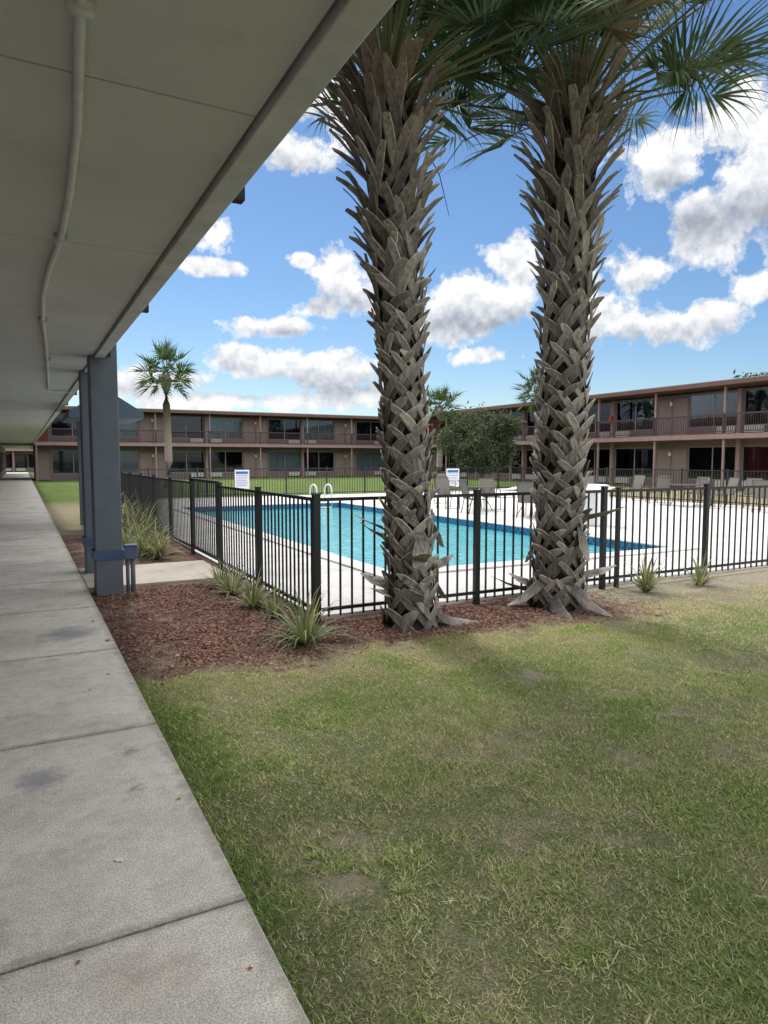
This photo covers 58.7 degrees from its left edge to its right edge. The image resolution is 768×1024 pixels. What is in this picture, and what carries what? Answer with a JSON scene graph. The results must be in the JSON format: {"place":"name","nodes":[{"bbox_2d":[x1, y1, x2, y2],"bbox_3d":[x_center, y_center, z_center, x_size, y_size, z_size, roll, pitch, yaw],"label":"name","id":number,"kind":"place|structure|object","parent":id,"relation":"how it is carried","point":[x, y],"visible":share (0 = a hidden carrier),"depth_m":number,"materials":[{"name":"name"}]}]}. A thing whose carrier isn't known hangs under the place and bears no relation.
{"place":"outdoors","nodes":[
{"label":"outdoors","id":0,"kind":"place"},
{"bbox_2d":[78,560,231,590],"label":"path","id":1,"kind":"structure","parent":0,"point":[167,573],"depth_m":9.34,"materials":[{"name":"concrete"}]},
{"bbox_2d":[6,472,767,1023],"bbox_3d":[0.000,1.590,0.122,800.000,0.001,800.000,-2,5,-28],"label":"ground","id":2,"kind":"structure","parent":0,"point":[60,498],"depth_m":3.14,"materials":[{"name":"green plant"}]},
{"bbox_2d":[5,446,33,471],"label":"motel building","id":3,"kind":"structure","parent":2,"relation":"on","point":[19,460],"depth_m":86.97,"materials":[{"name":"beige glass"}]},
{"bbox_2d":[6,454,12,467],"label":"window","id":4,"kind":"structure","parent":3,"relation":"in","point":[9,463],"depth_m":86.33,"materials":[{"name":"glass"}]},
{"bbox_2d":[78,369,93,573],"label":"support column","id":5,"kind":"structure","parent":2,"relation":"on","point":[87,539],"depth_m":9.24,"materials":[{"name":"grey stone"}]},
{"bbox_2d":[62,397,143,524],"bbox_3d":[-6.611,-1.163,16.033,1.520,3.160,2.600,-2,5,-28],"label":"gabled canopy","id":6,"kind":"object","parent":2,"relation":"on","point":[128,413],"visible":0.31,"depth_m":15.16,"materials":[{"name":"blue metal"}]},
{"bbox_2d":[87,343,124,595],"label":"support column","id":7,"kind":"structure","parent":2,"relation":"on","point":[107,553],"depth_m":7.94,"materials":[{"name":"grey stone"}]},
{"bbox_2d":[122,492,136,520],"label":"strap leaf plant","id":8,"kind":"object","parent":2,"relation":"on","point":[127,505],"visible":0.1,"depth_m":16.59,"materials":[{"name":"plant"}]},
{"bbox_2d":[123,543,137,592],"bbox_3d":[-3.045,0.704,8.219,0.143,0.635,0.142,-2,5,-28],"label":"electrical box","id":9,"kind":"object","parent":2,"relation":"on","point":[131,552],"visible":0.86,"depth_m":8.19,"materials":[{"name":"blue paint"}]},
{"bbox_2d":[121,493,150,529],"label":"strap leaf plant","id":10,"kind":"object","parent":2,"relation":"on","point":[124,520],"visible":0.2,"depth_m":14.81,"materials":[{"name":"plant"}]},
{"bbox_2d":[122,519,150,547],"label":"strap leaf plant","id":11,"kind":"object","parent":2,"relation":"on","point":[125,538],"visible":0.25,"depth_m":12.20,"materials":[{"name":"plant"}]},
{"bbox_2d":[121,489,162,534],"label":"strap leaf plant","id":12,"kind":"object","parent":2,"relation":"on","point":[139,512],"visible":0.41,"depth_m":14.06,"materials":[{"name":"plant"}]},
{"bbox_2d":[123,514,167,557],"bbox_3d":[-3.963,0.382,11.159,1.152,0.788,1.074,-4,6,-41],"label":"strap leaf plant","id":13,"kind":"object","parent":2,"relation":"on","point":[140,543],"visible":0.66,"depth_m":11.17,"materials":[{"name":"plant"}]},
{"bbox_2d":[123,510,169,540],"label":"strap leaf plant","id":14,"kind":"object","parent":2,"relation":"on","point":[129,524],"visible":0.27,"depth_m":13.18,"materials":[{"name":"plant"}]},
{"bbox_2d":[0,472,309,1023],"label":"walkway","id":15,"kind":"structure","parent":2,"relation":"on","point":[159,924],"depth_m":2.73,"materials":[{"name":"concrete"}]},
{"bbox_2d":[12,620,251,969],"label":"walkway litter","id":16,"kind":"object","parent":15,"relation":"on","point":[121,859],"visible":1,"depth_m":2.64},
{"bbox_2d":[122,519,189,552],"bbox_3d":[-3.857,0.382,11.569,1.294,0.705,1.376,-1,5,-13],"label":"strap leaf plant","id":17,"kind":"object","parent":2,"relation":"on","point":[155,533],"visible":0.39,"depth_m":11.62,"materials":[{"name":"plant"}]},
{"bbox_2d":[139,523,182,561],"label":"strap leaf plant","id":18,"kind":"object","parent":2,"relation":"on","point":[158,551],"visible":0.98,"depth_m":10.87,"materials":[{"name":"plant"}]},
{"bbox_2d":[129,333,199,487],"bbox_3d":[-11.965,-5.478,37.706,4.110,8.558,3.937,-1,4,-9],"label":"palm tree","id":19,"kind":"object","parent":2,"relation":"on","point":[164,351],"visible":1,"depth_m":37.39,"materials":[{"name":"green plant"}]},
{"bbox_2d":[0,0,396,477],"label":"motel building","id":20,"kind":"structure","parent":2,"relation":"on","point":[140,140],"depth_m":2.55,"materials":[{"name":"paint"}]},
{"bbox_2d":[33,406,383,480],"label":"motel building","id":21,"kind":"structure","parent":2,"relation":"on","point":[215,442],"depth_m":58.61,"materials":[{"name":"brown paint"}]},
{"bbox_2d":[37,426,48,441],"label":"door","id":22,"kind":"structure","parent":21,"relation":"in","point":[46,433],"depth_m":51.88,"materials":[{"name":"red paint"}]},
{"bbox_2d":[36,452,50,479],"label":"door","id":23,"kind":"structure","parent":21,"relation":"in","point":[43,457],"depth_m":51.97,"materials":[{"name":"beige paint"}]},
{"bbox_2d":[50,413,76,436],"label":"window","id":24,"kind":"structure","parent":21,"relation":"in","point":[75,424],"depth_m":52.72,"materials":[{"name":"glass"}]},
{"bbox_2d":[51,450,78,473],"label":"window","id":25,"kind":"structure","parent":21,"relation":"in","point":[51,450],"depth_m":52.68,"materials":[{"name":"brown metal"}]},
{"bbox_2d":[119,421,137,437],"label":"window","id":26,"kind":"structure","parent":21,"relation":"in","point":[132,426],"depth_m":54.76,"materials":[{"name":"grey glass"}]},
{"bbox_2d":[120,451,138,472],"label":"window","id":27,"kind":"structure","parent":21,"relation":"in","point":[128,459],"depth_m":54.94,"materials":[{"name":"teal glass"}]},
{"bbox_2d":[139,417,151,442],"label":"door","id":28,"kind":"structure","parent":21,"relation":"in","point":[144,424],"depth_m":55.23,"materials":[{"name":"beige paint"}]},
{"bbox_2d":[140,453,152,475],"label":"door","id":29,"kind":"structure","parent":21,"relation":"in","point":[146,459],"depth_m":55.44,"materials":[{"name":"beige paint"}]},
{"bbox_2d":[153,417,163,442],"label":"door","id":30,"kind":"structure","parent":21,"relation":"in","point":[159,421],"depth_m":55.71,"materials":[{"name":"beige paint"}]},
{"bbox_2d":[154,453,166,477],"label":"door","id":31,"kind":"structure","parent":21,"relation":"in","point":[161,464],"depth_m":55.97,"materials":[{"name":"beige paint"}]},
{"bbox_2d":[170,451,204,472],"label":"window","id":32,"kind":"structure","parent":21,"relation":"in","point":[177,451],"depth_m":57.01,"materials":[{"name":"brown metal"}]},
{"bbox_2d":[171,416,204,438],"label":"window","id":33,"kind":"structure","parent":21,"relation":"in","point":[182,423],"depth_m":56.88,"materials":[{"name":"grey glass"}]},
{"bbox_2d":[208,451,242,472],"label":"window","id":34,"kind":"structure","parent":21,"relation":"in","point":[208,451],"depth_m":58.44,"materials":[{"name":"brown metal"}]},
{"bbox_2d":[208,417,242,438],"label":"window","id":35,"kind":"structure","parent":21,"relation":"in","point":[216,423],"depth_m":58.35,"materials":[{"name":"grey glass"}]},
{"bbox_2d":[244,453,254,476],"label":"door","id":36,"kind":"structure","parent":21,"relation":"in","point":[249,458],"depth_m":59.48,"materials":[{"name":"beige paint"}]},
{"bbox_2d":[244,420,254,443],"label":"door","id":37,"kind":"structure","parent":21,"relation":"in","point":[249,425],"depth_m":59.23,"materials":[{"name":"beige paint"}]},
{"bbox_2d":[256,453,266,476],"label":"door","id":38,"kind":"structure","parent":21,"relation":"in","point":[263,455],"depth_m":59.98,"materials":[{"name":"beige paint"}]},
{"bbox_2d":[256,420,266,443],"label":"door","id":39,"kind":"structure","parent":21,"relation":"in","point":[263,422],"depth_m":59.77,"materials":[{"name":"beige paint"}]},
{"bbox_2d":[268,451,300,471],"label":"window","id":40,"kind":"structure","parent":21,"relation":"in","point":[276,459],"depth_m":61.00,"materials":[{"name":"teal glass"}]},
{"bbox_2d":[268,419,300,439],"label":"window","id":41,"kind":"structure","parent":21,"relation":"in","point":[270,419],"depth_m":60.70,"materials":[{"name":"brown glass"}]},
{"bbox_2d":[304,420,333,440],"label":"window","id":42,"kind":"structure","parent":21,"relation":"in","point":[314,426],"depth_m":62.40,"materials":[{"name":"grey glass"}]},
{"bbox_2d":[335,453,344,475],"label":"door","id":43,"kind":"structure","parent":21,"relation":"in","point":[339,457],"depth_m":63.47,"materials":[{"name":"beige paint"}]},
{"bbox_2d":[335,422,344,444],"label":"door","id":44,"kind":"structure","parent":21,"relation":"in","point":[339,427],"depth_m":63.22,"materials":[{"name":"beige paint"}]},
{"bbox_2d":[346,453,354,475],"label":"door","id":45,"kind":"structure","parent":21,"relation":"in","point":[348,455],"depth_m":63.95,"materials":[{"name":"beige paint"}]},
{"bbox_2d":[346,423,354,444],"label":"door","id":46,"kind":"structure","parent":21,"relation":"in","point":[348,425],"depth_m":63.72,"materials":[{"name":"beige paint"}]},
{"bbox_2d":[357,452,383,470],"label":"window","id":47,"kind":"structure","parent":21,"relation":"in","point":[370,460],"depth_m":64.99,"materials":[{"name":"teal glass"}]},
{"bbox_2d":[120,471,311,609],"bbox_3d":[-5.794,-0.253,16.293,0.078,1.345,21.909,-2,5,-28],"label":"pool fence","id":48,"kind":"object","parent":2,"relation":"on","point":[150,490],"visible":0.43,"depth_m":8.97,"materials":[{"name":"black metal"}]},
{"bbox_2d":[189,475,218,560],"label":"pool gate","id":49,"kind":"structure","parent":48,"relation":"attached to","point":[211,503],"depth_m":10.64,"materials":[{"name":"metal"}]},
{"bbox_2d":[202,558,264,599],"bbox_3d":[-1.811,0.757,8.068,0.885,0.516,0.966,2,5,24],"label":"strap leaf plant","id":50,"kind":"object","parent":2,"relation":"on","point":[229,585],"visible":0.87,"depth_m":8.10,"materials":[{"name":"plant"}]},
{"bbox_2d":[237,580,368,652],"bbox_3d":[-0.677,0.873,5.934,1.205,0.593,1.123,-2,5,-28],"label":"strap leaf plant","id":51,"kind":"object","parent":2,"relation":"on","point":[305,634],"visible":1,"depth_m":5.86,"materials":[{"name":"plant"}]},
{"bbox_2d":[120,466,498,497],"bbox_3d":[-2.515,-1.333,30.338,18.919,1.345,0.078,-2,5,-28],"label":"pool fence","id":52,"kind":"object","parent":2,"relation":"on","point":[374,491],"visible":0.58,"depth_m":30.19,"materials":[{"name":"metal"}]},
{"bbox_2d":[235,470,248,488],"bbox_3d":[-5.919,-1.357,28.470,0.620,0.800,0.016,-2,5,-28],"label":"pool sign","id":53,"kind":"object","parent":52,"relation":"attached to","point":[241,478],"visible":0.85,"depth_m":28.47,"materials":[{"name":"white"}]},
{"bbox_2d":[446,468,458,486],"bbox_3d":[3.360,-1.675,33.373,0.750,0.900,0.016,-2,5,-28],"label":"pool sign","id":54,"kind":"object","parent":52,"relation":"attached to","point":[452,475],"visible":0.7,"depth_m":33.38,"materials":[{"name":"white"}]},
{"bbox_2d":[93,580,688,684],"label":"mulch chips","id":55,"kind":"object","parent":2,"relation":"on","point":[213,623],"visible":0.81,"depth_m":6.61,"materials":[{"name":"brown wood"}]},
{"bbox_2d":[195,559,246,586],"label":"strap leaf plant","id":56,"kind":"object","parent":55,"relation":"on","point":[223,573],"visible":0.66,"depth_m":8.52,"materials":[{"name":"plant"}]},
{"bbox_2d":[217,566,289,607],"bbox_3d":[-1.398,0.806,7.370,0.952,0.488,0.896,4,6,43],"label":"strap leaf plant","id":57,"kind":"object","parent":55,"relation":"on","point":[249,596],"visible":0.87,"depth_m":7.40,"materials":[{"name":"plant"}]},
{"bbox_2d":[252,576,297,623],"bbox_3d":[-1.082,0.877,6.847,0.586,0.430,0.629,1,5,16],"label":"strap leaf plant","id":58,"kind":"object","parent":55,"relation":"on","point":[274,608],"visible":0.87,"depth_m":6.85,"materials":[{"name":"plant"}]},
{"bbox_2d":[422,385,466,471],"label":"palm tree","id":59,"kind":"object","parent":2,"relation":"on","point":[440,415],"visible":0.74,"depth_m":42.58,"materials":[{"name":"green plant"}]},
{"bbox_2d":[171,592,766,1023],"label":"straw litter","id":60,"kind":"object","parent":2,"relation":"on","point":[553,830],"visible":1,"depth_m":3.24,"materials":[{"name":"plant"}]},
{"bbox_2d":[431,400,527,478],"bbox_3d":[5.531,-3.808,39.310,5.783,5.180,5.070,-2,5,-28],"label":"olive tree","id":61,"kind":"object","parent":2,"relation":"on","point":[489,442],"visible":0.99,"depth_m":38.43,"materials":[{"name":"green plant"}]},
{"bbox_2d":[303,0,669,631],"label":"palm tree","id":62,"kind":"object","parent":2,"relation":"on","point":[383,125],"visible":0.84,"depth_m":6.17,"materials":[{"name":"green plant"}]},
{"bbox_2d":[511,363,540,481],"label":"palm tree","id":63,"kind":"object","parent":2,"relation":"on","point":[531,397],"visible":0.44,"depth_m":42.11,"materials":[{"name":"green plant"}]},
{"bbox_2d":[311,484,767,623],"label":"pool fence","id":64,"kind":"object","parent":2,"relation":"on","point":[476,592],"visible":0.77,"depth_m":8.27,"materials":[{"name":"black metal"}]},
{"bbox_2d":[334,0,767,620],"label":"palm tree","id":65,"kind":"object","parent":2,"relation":"on","point":[572,126],"visible":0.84,"depth_m":6.97,"materials":[{"name":"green plant"}]},
{"bbox_2d":[426,375,767,490],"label":"motel building","id":66,"kind":"structure","parent":2,"relation":"on","point":[717,425],"depth_m":38.95,"materials":[{"name":"brown concrete"}]},
{"bbox_2d":[433,453,438,476],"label":"door","id":67,"kind":"structure","parent":66,"relation":"in","point":[434,454],"depth_m":61.67,"materials":[{"name":"beige paint"}]},
{"bbox_2d":[441,451,455,471],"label":"window","id":68,"kind":"structure","parent":66,"relation":"in","point":[450,458],"depth_m":59.84,"materials":[{"name":"black glass"}]},
{"bbox_2d":[499,450,521,473],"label":"window","id":69,"kind":"structure","parent":66,"relation":"in","point":[520,452],"depth_m":51.55,"materials":[{"name":"black glass"}]},
{"bbox_2d":[504,412,521,435],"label":"window","id":70,"kind":"structure","parent":66,"relation":"in","point":[513,413],"depth_m":51.25,"materials":[{"name":"grey glass"}]},
{"bbox_2d":[526,450,534,474],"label":"window","id":71,"kind":"structure","parent":66,"relation":"in","point":[528,452],"depth_m":50.35,"materials":[{"name":"black glass"}]},
{"bbox_2d":[527,410,538,435],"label":"window","id":72,"kind":"structure","parent":66,"relation":"in","point":[530,418],"depth_m":50.04,"materials":[{"name":"black glass"}]},
{"bbox_2d":[583,448,609,476],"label":"window","id":73,"kind":"structure","parent":66,"relation":"in","point":[604,453],"depth_m":44.18,"materials":[{"name":"black glass"}]},
{"bbox_2d":[582,403,610,432],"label":"window","id":74,"kind":"structure","parent":66,"relation":"in","point":[605,409],"depth_m":43.90,"materials":[{"name":"grey glass"}]},
{"bbox_2d":[615,447,652,477],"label":"window","id":75,"kind":"structure","parent":66,"relation":"in","point":[625,458],"depth_m":42.09,"materials":[{"name":"black glass"}]},
{"bbox_2d":[616,399,654,431],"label":"window","id":76,"kind":"structure","parent":66,"relation":"in","point":[628,410],"depth_m":41.75,"materials":[{"name":"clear glass"}]},
{"bbox_2d":[655,450,669,485],"bbox_3d":[16.279,-2.566,39.815,0.070,2.110,0.960,-2,5,-28],"label":"door","id":77,"kind":"structure","parent":66,"relation":"in","point":[662,458],"depth_m":39.82,"materials":[{"name":"beige paint"}]},
{"bbox_2d":[657,400,671,435],"bbox_3d":[16.260,-5.407,39.586,0.114,2.110,0.960,-2,5,-28],"label":"door","id":78,"kind":"structure","parent":66,"relation":"in","point":[664,408],"depth_m":39.60,"materials":[{"name":"beige paint"}]},
{"bbox_2d":[671,449,685,486],"bbox_3d":[16.785,-2.493,38.864,0.070,2.110,0.960,-2,5,-28],"label":"door","id":79,"kind":"structure","parent":66,"relation":"in","point":[678,456],"depth_m":38.88,"materials":[{"name":"beige paint"}]},
{"bbox_2d":[672,398,687,435],"bbox_3d":[16.765,-5.334,38.635,0.114,2.110,0.960,-2,5,-28],"label":"door","id":80,"kind":"structure","parent":66,"relation":"in","point":[679,405],"depth_m":38.65,"materials":[{"name":"beige paint"}]},
{"bbox_2d":[688,446,735,480],"bbox_3d":[17.792,-2.644,36.975,0.060,1.820,3.050,-2,5,-28],"label":"window","id":81,"kind":"structure","parent":66,"relation":"in","point":[703,446],"depth_m":37.00,"materials":[{"name":"glass"}]},
{"bbox_2d":[690,391,737,427],"bbox_3d":[17.839,-5.487,36.781,0.165,1.820,3.050,-2,5,-28],"label":"window","id":82,"kind":"structure","parent":66,"relation":"in","point":[712,403],"depth_m":36.86,"materials":[{"name":"grey glass"}]},
{"bbox_2d":[741,445,767,480],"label":"window","id":83,"kind":"structure","parent":66,"relation":"in","point":[756,457],"depth_m":34.92,"materials":[{"name":"glass"}]},
{"bbox_2d":[744,388,767,425],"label":"window","id":84,"kind":"structure","parent":66,"relation":"in","point":[762,388],"depth_m":35.12,"materials":[{"name":"glass"}]},
{"bbox_2d":[498,466,767,505],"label":"pool fence","id":85,"kind":"object","parent":2,"relation":"on","point":[682,470],"visible":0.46,"depth_m":25.87,"materials":[{"name":"metal"}]},
{"bbox_2d":[615,543,680,597],"bbox_3d":[3.158,0.654,8.193,0.952,0.678,0.896,-3,5,-36],"label":"strap leaf plant","id":86,"kind":"object","parent":2,"relation":"on","point":[644,584],"visible":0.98,"depth_m":8.16,"materials":[{"name":"plant"}]},
{"bbox_2d":[675,550,731,588],"bbox_3d":[4.006,0.690,8.660,0.762,0.566,0.698,3,5,35],"label":"strap leaf plant","id":87,"kind":"object","parent":2,"relation":"on","point":[700,575],"visible":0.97,"depth_m":8.64,"materials":[{"name":"plant"}]},
{"bbox_2d":[733,370,767,377],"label":"broadleaf tree","id":88,"kind":"object","parent":2,"relation":"on","point":[745,375],"depth_m":50.40,"materials":[{"name":"green plant"}]},
{"bbox_2d":[66,0,767,415],"label":"sky","id":89,"kind":"structure","parent":0,"point":[271,305],"materials":[{"name":"blue"}]},
{"bbox_2d":[157,490,767,619],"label":"pool deck pavement","id":90,"kind":"structure","parent":0,"point":[346,579],"depth_m":11.53,"materials":[{"name":"concrete"}]},
{"bbox_2d":[309,484,331,507],"bbox_3d":[-2.225,-0.472,24.111,0.616,1.063,0.718,-2,5,-28],"label":"pool ladder","id":91,"kind":"object","parent":90,"relation":"attached to","point":[311,485],"visible":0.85,"depth_m":24.04,"materials":[{"name":"metal"}]},
{"bbox_2d":[186,503,661,549],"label":"swimming pool","id":92,"kind":"structure","parent":90,"relation":"in","point":[489,526],"depth_m":17.54,"materials":[{"name":"blue tile"}]},
{"bbox_2d":[200,507,626,569],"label":"water","id":93,"kind":"structure","parent":92,"relation":"in","point":[346,534],"depth_m":14.73,"materials":[{"name":"blue liquid"}]},
{"bbox_2d":[435,478,459,508],"bbox_3d":[2.023,-0.606,21.841,0.548,0.963,0.664,-2,5,-28],"label":"patio chair","id":94,"kind":"object","parent":90,"relation":"on","point":[443,485],"visible":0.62,"depth_m":22.02,"materials":[{"name":"brown metal"}]},
{"bbox_2d":[458,480,485,512],"bbox_3d":[2.545,-0.442,19.710,0.664,0.963,0.548,-1,5,-18],"label":"patio chair","id":95,"kind":"object","parent":90,"relation":"on","point":[463,486],"visible":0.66,"depth_m":19.59,"materials":[{"name":"brown metal"}]},
{"bbox_2d":[468,486,495,510],"bbox_3d":[2.916,-0.407,20.810,1.000,0.731,1.000,-2,5,-28],"label":"patio table","id":96,"kind":"object","parent":90,"relation":"on","point":[481,487],"visible":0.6,"depth_m":20.88,"materials":[{"name":"brown metal"}]},
{"bbox_2d":[479,478,500,509],"bbox_3d":[3.300,-0.571,21.384,0.548,0.963,0.664,-1,4,-8],"label":"patio chair","id":97,"kind":"object","parent":90,"relation":"on","point":[486,481],"visible":0.7,"depth_m":21.61,"materials":[{"name":"brown metal"}]},
{"bbox_2d":[516,482,536,517],"bbox_3d":[3.851,-0.319,18.113,0.548,0.963,0.664,3,5,32],"label":"patio chair","id":98,"kind":"object","parent":90,"relation":"on","point":[524,486],"visible":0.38,"depth_m":17.91,"materials":[{"name":"brown metal"}]},
{"bbox_2d":[579,484,610,525],"bbox_3d":[4.948,-0.174,16.119,0.580,0.975,0.660,4,6,42],"label":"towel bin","id":99,"kind":"object","parent":90,"relation":"on","point":[593,497],"visible":0.36,"depth_m":15.83,"materials":[{"name":"plastic"}]},
{"bbox_2d":[622,475,644,499],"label":"patio chair","id":100,"kind":"object","parent":90,"relation":"on","point":[638,482],"visible":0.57,"depth_m":25.92,"materials":[{"name":"brown metal"}]},
{"bbox_2d":[649,477,671,503],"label":"patio chair","id":101,"kind":"object","parent":90,"relation":"on","point":[662,482],"visible":0.87,"depth_m":23.33,"materials":[{"name":"brown metal"}]},
{"bbox_2d":[667,484,698,506],"bbox_3d":[9.939,-0.553,22.712,1.000,0.731,1.000,-2,5,-28],"label":"patio table","id":102,"kind":"object","parent":90,"relation":"on","point":[684,485],"visible":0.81,"depth_m":22.58,"materials":[{"name":"brown metal"}]},
{"bbox_2d":[684,477,709,504],"bbox_3d":[10.634,-0.709,23.183,0.664,0.963,0.548,-2,5,-28],"label":"patio chair","id":103,"kind":"object","parent":90,"relation":"on","point":[697,492],"visible":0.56,"depth_m":23.29,"materials":[{"name":"brown metal"}]},
{"bbox_2d":[698,478,725,508],"bbox_3d":[10.414,-0.597,21.728,0.664,0.963,0.548,-1,4,-8],"label":"patio chair","id":104,"kind":"object","parent":90,"relation":"on","point":[701,481],"visible":0.52,"depth_m":21.75,"materials":[{"name":"brown metal"}]},
{"bbox_2d":[711,477,739,506],"bbox_3d":[11.237,-0.654,22.470,0.664,0.963,0.548,-1,4,-8],"label":"patio chair","id":105,"kind":"object","parent":90,"relation":"on","point":[733,481],"visible":0.59,"depth_m":22.44,"materials":[{"name":"brown metal"}]},
{"bbox_2d":[739,478,762,507],"bbox_3d":[11.520,-0.581,21.515,0.664,0.963,0.548,-3,6,-38],"label":"patio chair","id":106,"kind":"object","parent":90,"relation":"on","point":[748,481],"visible":0.39,"depth_m":21.72,"materials":[{"name":"brown metal"}]},
{"bbox_2d":[751,480,767,511],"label":"patio chair","id":107,"kind":"object","parent":90,"relation":"on","point":[759,482],"visible":0.69,"depth_m":19.82,"materials":[{"name":"brown metal"}]},
{"bbox_2d":[579,571,767,666],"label":"grass","id":108,"kind":"structure","parent":0,"point":[696,615],"depth_m":6.78,"materials":[{"name":"green plant"}]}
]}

